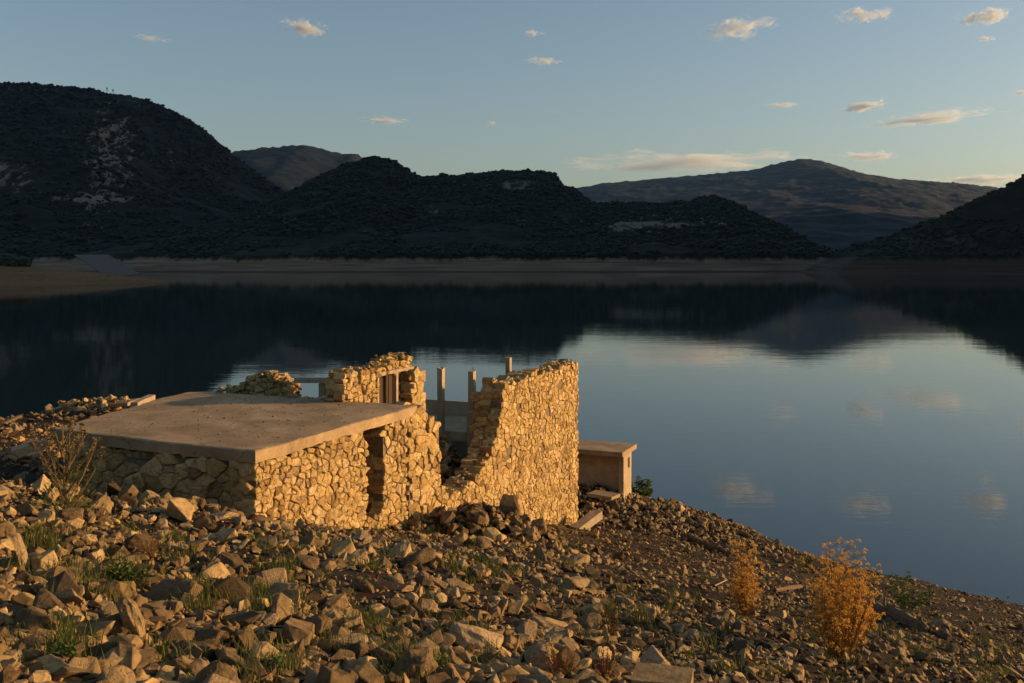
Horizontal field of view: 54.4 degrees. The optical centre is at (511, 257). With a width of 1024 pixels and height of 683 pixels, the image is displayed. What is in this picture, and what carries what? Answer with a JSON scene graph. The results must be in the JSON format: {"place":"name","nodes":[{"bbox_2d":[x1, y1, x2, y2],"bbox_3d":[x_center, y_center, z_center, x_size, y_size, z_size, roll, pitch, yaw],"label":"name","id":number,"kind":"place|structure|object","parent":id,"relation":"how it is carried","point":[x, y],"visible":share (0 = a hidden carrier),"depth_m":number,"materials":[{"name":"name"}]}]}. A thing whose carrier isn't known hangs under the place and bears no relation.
{"place":"outdoors","nodes":[
{"label":"outdoors","id":0,"kind":"place"},
{"bbox_2d":[0,265,160,283],"bbox_3d":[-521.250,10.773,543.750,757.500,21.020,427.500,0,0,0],"label":"spit","id":1,"kind":"structure","parent":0,"point":[12,275],"depth_m":474.28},
{"bbox_2d":[0,251,32,266],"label":"scrub","id":2,"kind":"object","parent":1,"relation":"on","point":[9,259],"visible":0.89,"depth_m":495.45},
{"bbox_2d":[3,266,149,282],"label":"spit stones","id":3,"kind":"object","parent":1,"relation":"on","point":[41,279],"visible":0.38,"depth_m":480.39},
{"bbox_2d":[74,255,139,275],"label":"boat ramp","id":4,"kind":"object","parent":1,"relation":"on","point":[106,264],"visible":0.86,"depth_m":698.05,"materials":[{"name":"concrete"}]},
{"bbox_2d":[0,83,282,256],"bbox_3d":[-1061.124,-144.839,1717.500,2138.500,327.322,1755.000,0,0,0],"label":"mountain","id":5,"kind":"structure","parent":0,"point":[13,174],"depth_m":1401.68,"materials":[{"name":"stone"}]},
{"bbox_2d":[0,81,288,255],"bbox_3d":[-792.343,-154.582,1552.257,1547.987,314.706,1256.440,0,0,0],"label":"scrub","id":6,"kind":"object","parent":5,"relation":"on","point":[38,247],"visible":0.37,"depth_m":1393.57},
{"bbox_2d":[232,145,361,190],"bbox_3d":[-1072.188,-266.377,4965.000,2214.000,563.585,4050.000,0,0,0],"label":"mountain","id":7,"kind":"structure","parent":0,"point":[286,168],"depth_m":4458.24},
{"bbox_2d":[31,159,579,271],"bbox_3d":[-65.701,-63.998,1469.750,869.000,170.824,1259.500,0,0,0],"label":"hill","id":8,"kind":"structure","parent":0,"point":[154,261],"depth_m":1015.87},
{"bbox_2d":[27,155,590,256],"bbox_3d":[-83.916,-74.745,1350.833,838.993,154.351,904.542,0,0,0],"label":"scrub","id":9,"kind":"object","parent":8,"relation":"on","point":[239,220],"visible":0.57,"depth_m":1159.70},
{"bbox_2d":[94,197,828,271],"bbox_3d":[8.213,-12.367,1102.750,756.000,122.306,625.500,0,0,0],"label":"promontory","id":10,"kind":"structure","parent":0,"point":[303,258],"depth_m":872.39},
{"bbox_2d":[175,194,837,257],"bbox_3d":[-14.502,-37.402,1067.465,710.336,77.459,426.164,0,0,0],"label":"scrub","id":11,"kind":"object","parent":10,"relation":"on","point":[540,246],"visible":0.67,"depth_m":970.57,"materials":[{"name":"plant"}]},
{"bbox_2d":[0,272,1023,604],"bbox_3d":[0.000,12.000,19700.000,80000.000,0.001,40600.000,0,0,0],"label":"lake water","id":12,"kind":"structure","parent":0,"point":[880,416],"depth_m":114.32,"materials":[{"name":"blue liquid"}]},
{"bbox_2d":[0,409,1023,682],"bbox_3d":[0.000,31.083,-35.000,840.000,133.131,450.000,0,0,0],"label":"ground","id":13,"kind":"structure","parent":0,"point":[514,587],"depth_m":16.19,"materials":[{"name":"soil"}]},
{"bbox_2d":[3,650,23,662],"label":"rock","id":14,"kind":"object","parent":13,"relation":"on","point":[17,655],"visible":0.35,"depth_m":5.70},
{"bbox_2d":[13,533,30,570],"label":"rock","id":15,"kind":"object","parent":13,"relation":"on","point":[19,546],"visible":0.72,"depth_m":8.36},
{"bbox_2d":[10,439,46,456],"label":"fallen beam","id":16,"kind":"structure","parent":13,"relation":"on","point":[26,448],"depth_m":23.43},
{"bbox_2d":[33,628,57,641],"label":"rock","id":17,"kind":"object","parent":13,"relation":"on","point":[39,630],"visible":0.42,"depth_m":6.09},
{"bbox_2d":[32,588,66,609],"bbox_3d":[-3.226,2.448,6.929,0.234,0.248,0.373,-5,15,-33],"label":"rock","id":18,"kind":"object","parent":13,"relation":"on","point":[46,599],"visible":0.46,"depth_m":6.86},
{"bbox_2d":[47,635,79,661],"bbox_3d":[-2.601,2.313,5.784,0.172,0.180,0.173,0,0,0],"label":"leafy weed","id":19,"kind":"object","parent":13,"relation":"on","point":[62,651],"visible":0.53,"depth_m":5.78,"materials":[{"name":"green plant"}]},
{"bbox_2d":[29,417,106,513],"bbox_3d":[-5.432,2.537,12.111,0.964,1.185,0.837,0,0,42],"label":"dead thistle","id":20,"kind":"object","parent":13,"relation":"on","point":[65,500],"visible":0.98,"depth_m":12.07,"materials":[{"name":"brown plant"}]},
{"bbox_2d":[54,588,83,605],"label":"rock","id":21,"kind":"object","parent":13,"relation":"on","point":[67,596],"visible":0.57,"depth_m":7.29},
{"bbox_2d":[58,507,83,521],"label":"rock","id":22,"kind":"object","parent":13,"relation":"on","point":[67,514],"visible":0.63,"depth_m":11.39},
{"bbox_2d":[67,657,89,669],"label":"rock","id":23,"kind":"object","parent":13,"relation":"on","point":[80,662],"visible":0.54,"depth_m":5.63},
{"bbox_2d":[54,398,138,412],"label":"broken slab","id":24,"kind":"structure","parent":13,"relation":"on","point":[119,403],"depth_m":35.42,"materials":[{"name":"concrete"}]},
{"bbox_2d":[57,394,129,406],"bbox_3d":[-15.159,5.140,35.982,2.832,0.551,0.973,0,0,0],"label":"stone pile","id":25,"kind":"object","parent":24,"relation":"on","point":[109,398],"visible":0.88,"depth_m":35.75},
{"bbox_2d":[88,494,111,512],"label":"rock","id":26,"kind":"object","parent":13,"relation":"on","point":[105,499],"visible":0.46,"depth_m":12.98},
{"bbox_2d":[99,604,118,617],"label":"rock","id":27,"kind":"object","parent":13,"relation":"on","point":[104,610],"visible":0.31,"depth_m":7.17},
{"bbox_2d":[98,665,135,682],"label":"rock","id":28,"kind":"object","parent":13,"relation":"on","point":[119,674],"visible":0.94,"depth_m":5.53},
{"bbox_2d":[103,558,151,587],"bbox_3d":[-3.329,2.740,8.584,0.418,0.305,0.389,0,0,0],"label":"cushion plant","id":29,"kind":"object","parent":13,"relation":"on","point":[127,573],"visible":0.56,"depth_m":8.52,"materials":[{"name":"green plant"}]},
{"bbox_2d":[116,596,145,637],"bbox_3d":[-2.588,2.488,6.792,0.128,0.404,0.182,-22,14,-36],"label":"rock","id":30,"kind":"object","parent":13,"relation":"on","point":[132,619],"visible":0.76,"depth_m":6.73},
{"bbox_2d":[122,555,139,561],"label":"rock","id":31,"kind":"object","parent":13,"relation":"on","point":[131,557],"visible":0.48,"depth_m":9.64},
{"bbox_2d":[124,533,156,550],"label":"rock","id":32,"kind":"object","parent":13,"relation":"on","point":[131,540],"visible":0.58,"depth_m":10.16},
{"bbox_2d":[130,394,154,406],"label":"fallen beam","id":33,"kind":"structure","parent":13,"relation":"on","point":[145,399],"depth_m":34.56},
{"bbox_2d":[134,528,159,559],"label":"dry weed","id":34,"kind":"object","parent":13,"relation":"on","point":[152,551],"visible":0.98,"depth_m":9.89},
{"bbox_2d":[143,579,202,600],"bbox_3d":[-2.845,2.804,8.268,0.540,0.168,0.394,-17,14,18],"label":"rock","id":35,"kind":"object","parent":13,"relation":"on","point":[159,590],"visible":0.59,"depth_m":8.22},
{"bbox_2d":[166,543,187,550],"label":"rock","id":36,"kind":"object","parent":13,"relation":"on","point":[173,545],"visible":0.6,"depth_m":10.60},
{"bbox_2d":[169,640,192,658],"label":"rock","id":37,"kind":"object","parent":13,"relation":"on","point":[183,646],"visible":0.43,"depth_m":6.44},
{"bbox_2d":[183,539,208,552],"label":"rock","id":38,"kind":"object","parent":13,"relation":"on","point":[202,543],"visible":0.57,"depth_m":10.88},
{"bbox_2d":[193,629,225,640],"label":"rock","id":39,"kind":"object","parent":13,"relation":"on","point":[203,634],"visible":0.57,"depth_m":6.99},
{"bbox_2d":[194,660,240,682],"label":"rock","id":40,"kind":"object","parent":13,"relation":"on","point":[225,670],"visible":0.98,"depth_m":5.80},
{"bbox_2d":[203,674,235,682],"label":"rock","id":41,"kind":"object","parent":13,"relation":"on","point":[213,678],"visible":1,"depth_m":5.74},
{"bbox_2d":[206,511,237,520],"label":"rock","id":42,"kind":"object","parent":13,"relation":"on","point":[224,515],"visible":0.75,"depth_m":13.92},
{"bbox_2d":[227,597,249,607],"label":"rock","id":43,"kind":"object","parent":13,"relation":"on","point":[241,599],"visible":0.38,"depth_m":8.32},
{"bbox_2d":[231,516,246,524],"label":"rock","id":44,"kind":"object","parent":13,"relation":"on","point":[239,519],"visible":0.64,"depth_m":13.77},
{"bbox_2d":[220,611,261,626],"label":"rock","id":45,"kind":"object","parent":13,"relation":"on","point":[242,619],"visible":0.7,"depth_m":7.78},
{"bbox_2d":[255,536,277,549],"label":"rock","id":46,"kind":"object","parent":13,"relation":"on","point":[264,541],"visible":0.61,"depth_m":11.88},
{"bbox_2d":[262,613,278,626],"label":"rock","id":47,"kind":"object","parent":13,"relation":"on","point":[270,619],"visible":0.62,"depth_m":8.05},
{"bbox_2d":[260,651,283,676],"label":"leafy weed","id":48,"kind":"object","parent":13,"relation":"on","point":[278,662],"visible":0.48,"depth_m":6.36,"materials":[{"name":"green plant"}]},
{"bbox_2d":[258,568,287,584],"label":"rock","id":49,"kind":"object","parent":13,"relation":"on","point":[277,574],"visible":0.5,"depth_m":9.73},
{"bbox_2d":[265,582,300,604],"bbox_3d":[-2.070,3.050,8.827,0.447,0.251,0.276,-23,25,-6],"label":"rock","id":50,"kind":"object","parent":13,"relation":"on","point":[286,589],"visible":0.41,"depth_m":8.77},
{"bbox_2d":[293,554,318,569],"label":"rock","id":51,"kind":"object","parent":13,"relation":"on","point":[309,562],"visible":0.86,"depth_m":10.80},
{"bbox_2d":[305,669,318,682],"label":"rock","id":52,"kind":"object","parent":13,"relation":"on","point":[311,677],"visible":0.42,"depth_m":6.27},
{"bbox_2d":[50,352,578,528],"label":"ruined house","id":53,"kind":"structure","parent":13,"relation":"on","point":[511,432],"depth_m":20.12,"materials":[{"name":"stone"}]},
{"bbox_2d":[64,396,373,446],"bbox_3d":[-5.596,3.062,19.315,5.163,0.033,4.982,0,0,22],"label":"slab grit","id":54,"kind":"object","parent":53,"relation":"on","point":[245,414],"visible":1,"depth_m":19.33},
{"bbox_2d":[305,650,323,657],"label":"rock","id":55,"kind":"object","parent":13,"relation":"on","point":[315,653],"visible":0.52,"depth_m":7.21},
{"bbox_2d":[303,611,332,636],"bbox_3d":[-1.620,3.024,8.127,0.336,0.171,0.204,-21,22,23],"label":"rock","id":56,"kind":"object","parent":13,"relation":"on","point":[320,619],"visible":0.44,"depth_m":8.06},
{"bbox_2d":[322,579,335,586],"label":"rock","id":57,"kind":"object","parent":13,"relation":"on","point":[331,582],"visible":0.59,"depth_m":10.21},
{"bbox_2d":[329,649,354,665],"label":"rock","id":58,"kind":"object","parent":13,"relation":"on","point":[337,656],"visible":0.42,"depth_m":7.17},
{"bbox_2d":[328,633,367,648],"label":"rock","id":59,"kind":"object","parent":13,"relation":"on","point":[345,638],"visible":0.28,"depth_m":7.84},
{"bbox_2d":[342,657,356,670],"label":"rock","id":60,"kind":"object","parent":13,"relation":"on","point":[348,661],"visible":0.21,"depth_m":7.10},
{"bbox_2d":[342,614,363,629],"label":"rock","id":61,"kind":"object","parent":13,"relation":"on","point":[355,621],"visible":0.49,"depth_m":8.43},
{"bbox_2d":[348,549,369,564],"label":"rock","id":62,"kind":"object","parent":13,"relation":"on","point":[356,553],"visible":0.45,"depth_m":12.40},
{"bbox_2d":[351,529,371,544],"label":"rock","id":63,"kind":"object","parent":13,"relation":"on","point":[361,534],"visible":0.5,"depth_m":14.11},
{"bbox_2d":[356,581,374,592],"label":"rock","id":64,"kind":"object","parent":13,"relation":"on","point":[365,586],"visible":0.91,"depth_m":10.32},
{"bbox_2d":[371,647,395,667],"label":"rock","id":65,"kind":"object","parent":13,"relation":"on","point":[382,653],"visible":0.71,"depth_m":7.50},
{"bbox_2d":[377,556,391,569],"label":"rock","id":66,"kind":"object","parent":13,"relation":"on","point":[386,560],"visible":0.36,"depth_m":12.25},
{"bbox_2d":[387,540,411,557],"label":"rock","id":67,"kind":"object","parent":13,"relation":"on","point":[402,546],"visible":0.48,"depth_m":13.36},
{"bbox_2d":[389,647,438,676],"bbox_3d":[-0.715,2.973,7.144,0.348,0.308,0.296,-29,-14,24],"label":"rock","id":68,"kind":"object","parent":13,"relation":"on","point":[409,657],"visible":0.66,"depth_m":7.09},
{"bbox_2d":[400,547,435,567],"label":"rock","id":69,"kind":"object","parent":13,"relation":"on","point":[424,556],"visible":0.73,"depth_m":12.80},
{"bbox_2d":[415,570,428,582],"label":"rock","id":70,"kind":"object","parent":13,"relation":"on","point":[419,574],"visible":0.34,"depth_m":11.72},
{"bbox_2d":[408,637,437,656],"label":"rock","id":71,"kind":"object","parent":13,"relation":"on","point":[424,640],"visible":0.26,"depth_m":7.70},
{"bbox_2d":[419,598,437,612],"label":"rock","id":72,"kind":"object","parent":13,"relation":"on","point":[427,604],"visible":0.72,"depth_m":9.88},
{"bbox_2d":[419,618,438,628],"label":"rock","id":73,"kind":"object","parent":13,"relation":"on","point":[425,621],"visible":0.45,"depth_m":9.08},
{"bbox_2d":[430,592,446,602],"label":"rock","id":74,"kind":"object","parent":13,"relation":"on","point":[442,598],"visible":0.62,"depth_m":10.45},
{"bbox_2d":[436,647,448,667],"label":"leafy weed","id":75,"kind":"object","parent":13,"relation":"on","point":[440,660],"visible":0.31,"depth_m":7.32,"materials":[{"name":"green plant"}]},
{"bbox_2d":[442,578,474,591],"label":"rock","id":76,"kind":"object","parent":13,"relation":"on","point":[468,587],"visible":0.66,"depth_m":11.73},
{"bbox_2d":[450,532,467,544],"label":"rock","id":77,"kind":"object","parent":13,"relation":"on","point":[461,538],"visible":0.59,"depth_m":17.67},
{"bbox_2d":[453,664,469,671],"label":"rock","id":78,"kind":"object","parent":13,"relation":"on","point":[465,667],"visible":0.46,"depth_m":7.55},
{"bbox_2d":[449,622,503,648],"bbox_3d":[-0.303,3.337,8.732,0.508,0.202,0.405,25,5,-7],"label":"rock","id":79,"kind":"object","parent":13,"relation":"on","point":[465,635],"visible":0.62,"depth_m":8.62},
{"bbox_2d":[0,399,1023,682],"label":"rubble","id":80,"kind":"object","parent":13,"relation":"on","point":[120,645],"visible":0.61,"depth_m":10.69,"materials":[{"name":"stone"}]},
{"bbox_2d":[631,662,692,682],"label":"broken slab","id":81,"kind":"object","parent":80,"relation":"on","point":[651,673],"depth_m":7.15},
{"bbox_2d":[517,633,533,642],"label":"rock","id":82,"kind":"object","parent":13,"relation":"on","point":[526,637],"visible":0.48,"depth_m":9.17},
{"bbox_2d":[516,619,536,638],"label":"rock","id":83,"kind":"object","parent":13,"relation":"on","point":[528,626],"visible":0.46,"depth_m":9.49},
{"bbox_2d":[516,673,552,682],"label":"rock","id":84,"kind":"object","parent":13,"relation":"on","point":[541,678],"visible":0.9,"depth_m":7.09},
{"bbox_2d":[523,640,555,673],"bbox_3d":[0.231,3.311,8.118,0.310,0.370,0.400,-3,9,6],"label":"rock","id":85,"kind":"object","parent":13,"relation":"on","point":[535,655],"visible":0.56,"depth_m":7.98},
{"bbox_2d":[543,626,572,643],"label":"rock","id":86,"kind":"object","parent":13,"relation":"on","point":[555,634],"visible":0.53,"depth_m":9.40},
{"bbox_2d":[542,641,574,677],"bbox_3d":[0.353,3.194,7.955,0.260,0.352,0.189,0,0,-24],"label":"dry weed","id":87,"kind":"object","parent":13,"relation":"on","point":[554,660],"visible":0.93,"depth_m":7.93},
{"bbox_2d":[558,637,578,650],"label":"rock","id":88,"kind":"object","parent":13,"relation":"on","point":[571,643],"visible":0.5,"depth_m":9.04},
{"bbox_2d":[563,623,581,634],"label":"rock","id":89,"kind":"object","parent":13,"relation":"on","point":[573,627],"visible":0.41,"depth_m":10.10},
{"bbox_2d":[560,576,589,589],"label":"rock","id":90,"kind":"object","parent":13,"relation":"on","point":[577,582],"visible":0.89,"depth_m":13.18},
{"bbox_2d":[567,554,589,563],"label":"rock","id":91,"kind":"object","parent":13,"relation":"on","point":[581,558],"visible":0.56,"depth_m":17.66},
{"bbox_2d":[570,509,602,529],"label":"fallen beam","id":92,"kind":"structure","parent":13,"relation":"on","point":[591,518],"depth_m":28.47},
{"bbox_2d":[575,612,602,628],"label":"rock","id":93,"kind":"object","parent":13,"relation":"on","point":[589,619],"visible":0.7,"depth_m":10.82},
{"bbox_2d":[578,676,606,682],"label":"rock","id":94,"kind":"object","parent":13,"relation":"on","point":[599,679],"visible":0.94,"depth_m":7.72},
{"bbox_2d":[583,636,603,644],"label":"rock","id":95,"kind":"object","parent":13,"relation":"on","point":[592,640],"visible":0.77,"depth_m":9.76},
{"bbox_2d":[587,490,619,499],"bbox_3d":[2.978,7.676,32.251,0.887,0.110,0.625,0,0,34],"label":"broken slab","id":96,"kind":"object","parent":13,"relation":"on","point":[603,495],"depth_m":32.12,"materials":[{"name":"concrete"}]},
{"bbox_2d":[589,641,618,677],"bbox_3d":[0.760,3.281,8.043,0.233,0.336,0.230,0,0,28],"label":"dry weed","id":97,"kind":"object","parent":13,"relation":"on","point":[602,663],"visible":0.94,"depth_m":8.03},
{"bbox_2d":[577,439,636,497],"bbox_3d":[2.085,7.721,34.792,4.210,2.477,1.706,0,0,23],"label":"concrete shelter","id":98,"kind":"object","parent":13,"relation":"on","point":[604,463],"visible":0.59,"depth_m":34.07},
{"bbox_2d":[604,603,618,635],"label":"dry weed","id":99,"kind":"object","parent":13,"relation":"on","point":[613,629],"visible":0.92,"depth_m":10.25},
{"bbox_2d":[615,595,635,605],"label":"rock","id":100,"kind":"object","parent":13,"relation":"on","point":[620,599],"visible":0.52,"depth_m":12.77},
{"bbox_2d":[631,476,652,496],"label":"green bush","id":101,"kind":"object","parent":13,"relation":"on","point":[639,490],"visible":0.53,"depth_m":36.35,"materials":[{"name":"green plant"}]},
{"bbox_2d":[439,434,857,573],"bbox_3d":[4.574,7.815,30.928,11.038,6.767,20.533,0,0,24],"label":"fallen masonry","id":102,"kind":"object","parent":13,"relation":"on","point":[670,506],"visible":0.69,"depth_m":32.09,"materials":[{"name":"stone"}]},
{"bbox_2d":[640,645,670,664],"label":"rock","id":103,"kind":"object","parent":13,"relation":"on","point":[652,654],"visible":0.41,"depth_m":8.83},
{"bbox_2d":[686,629,698,640],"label":"rock","id":104,"kind":"object","parent":13,"relation":"on","point":[694,633],"visible":0.69,"depth_m":10.91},
{"bbox_2d":[688,534,733,554],"bbox_3d":[5.926,8.561,29.657,0.238,0.275,1.959,0,0,-29],"label":"driftwood log","id":105,"kind":"object","parent":13,"relation":"on","point":[705,543],"visible":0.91,"depth_m":29.85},
{"bbox_2d":[723,538,764,616],"bbox_3d":[3.346,4.620,14.350,0.616,1.172,0.522,0,0,0],"label":"golden shrub","id":106,"kind":"object","parent":13,"relation":"on","point":[741,594],"visible":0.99,"depth_m":14.30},
{"bbox_2d":[784,617,796,626],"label":"rock","id":107,"kind":"object","parent":13,"relation":"on","point":[791,621],"visible":0.59,"depth_m":13.69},
{"bbox_2d":[801,554,815,572],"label":"leafy weed","id":108,"kind":"object","parent":13,"relation":"on","point":[808,563],"visible":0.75,"depth_m":27.98,"materials":[{"name":"green plant"}]},
{"bbox_2d":[773,580,848,593],"bbox_3d":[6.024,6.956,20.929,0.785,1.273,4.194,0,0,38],"label":"driftwood log","id":109,"kind":"object","parent":13,"relation":"on","point":[792,587],"visible":0.5,"depth_m":20.98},
{"bbox_2d":[796,537,885,658],"bbox_3d":[3.778,3.878,11.429,0.964,1.523,1.002,0,0,0],"label":"golden shrub","id":110,"kind":"object","parent":13,"relation":"on","point":[840,637],"visible":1,"depth_m":11.32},
{"bbox_2d":[890,648,906,656],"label":"rock","id":111,"kind":"object","parent":13,"relation":"on","point":[899,651],"visible":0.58,"depth_m":12.42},
{"bbox_2d":[864,597,951,641],"bbox_3d":[6.565,6.132,16.909,0.543,0.745,2.975,0,0,0],"label":"driftwood log","id":112,"kind":"object","parent":13,"relation":"on","point":[904,618],"visible":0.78,"depth_m":16.10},
{"bbox_2d":[885,570,934,610],"bbox_3d":[8.800,7.396,22.020,0.989,0.882,0.882,0,0,0],"label":"leafy weed","id":113,"kind":"object","parent":13,"relation":"on","point":[901,597],"visible":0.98,"depth_m":21.95,"materials":[{"name":"green plant"}]},
{"bbox_2d":[929,619,951,628],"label":"rock","id":114,"kind":"object","parent":13,"relation":"on","point":[940,622],"visible":0.67,"depth_m":17.91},
{"bbox_2d":[970,648,983,657],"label":"rock","id":115,"kind":"object","parent":13,"relation":"on","point":[977,652],"visible":0.51,"depth_m":14.27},
{"bbox_2d":[0,0,1023,187],"label":"sky","id":116,"kind":"structure","parent":0,"point":[585,92],"materials":[{"name":"blue"}]},
{"bbox_2d":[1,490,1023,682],"bbox_3d":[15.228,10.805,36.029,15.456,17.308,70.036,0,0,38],"label":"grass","id":117,"kind":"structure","parent":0,"point":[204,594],"depth_m":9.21,"materials":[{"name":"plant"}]},
{"bbox_2d":[576,159,1003,214],"bbox_3d":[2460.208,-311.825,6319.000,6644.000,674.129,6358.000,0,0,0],"label":"mountain","id":118,"kind":"structure","parent":0,"point":[795,182],"depth_m":5589.20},
{"bbox_2d":[750,203,939,249],"bbox_3d":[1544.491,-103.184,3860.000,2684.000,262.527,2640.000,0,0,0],"label":"spur","id":119,"kind":"structure","parent":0,"point":[837,226],"depth_m":3522.34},
{"bbox_2d":[798,176,1023,273],"bbox_3d":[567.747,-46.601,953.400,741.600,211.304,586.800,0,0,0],"label":"hill","id":120,"kind":"structure","parent":0,"point":[1009,204],"depth_m":787.02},
{"bbox_2d":[829,174,1023,256],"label":"scrub","id":121,"kind":"object","parent":120,"relation":"on","point":[889,252],"visible":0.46,"depth_m":810.06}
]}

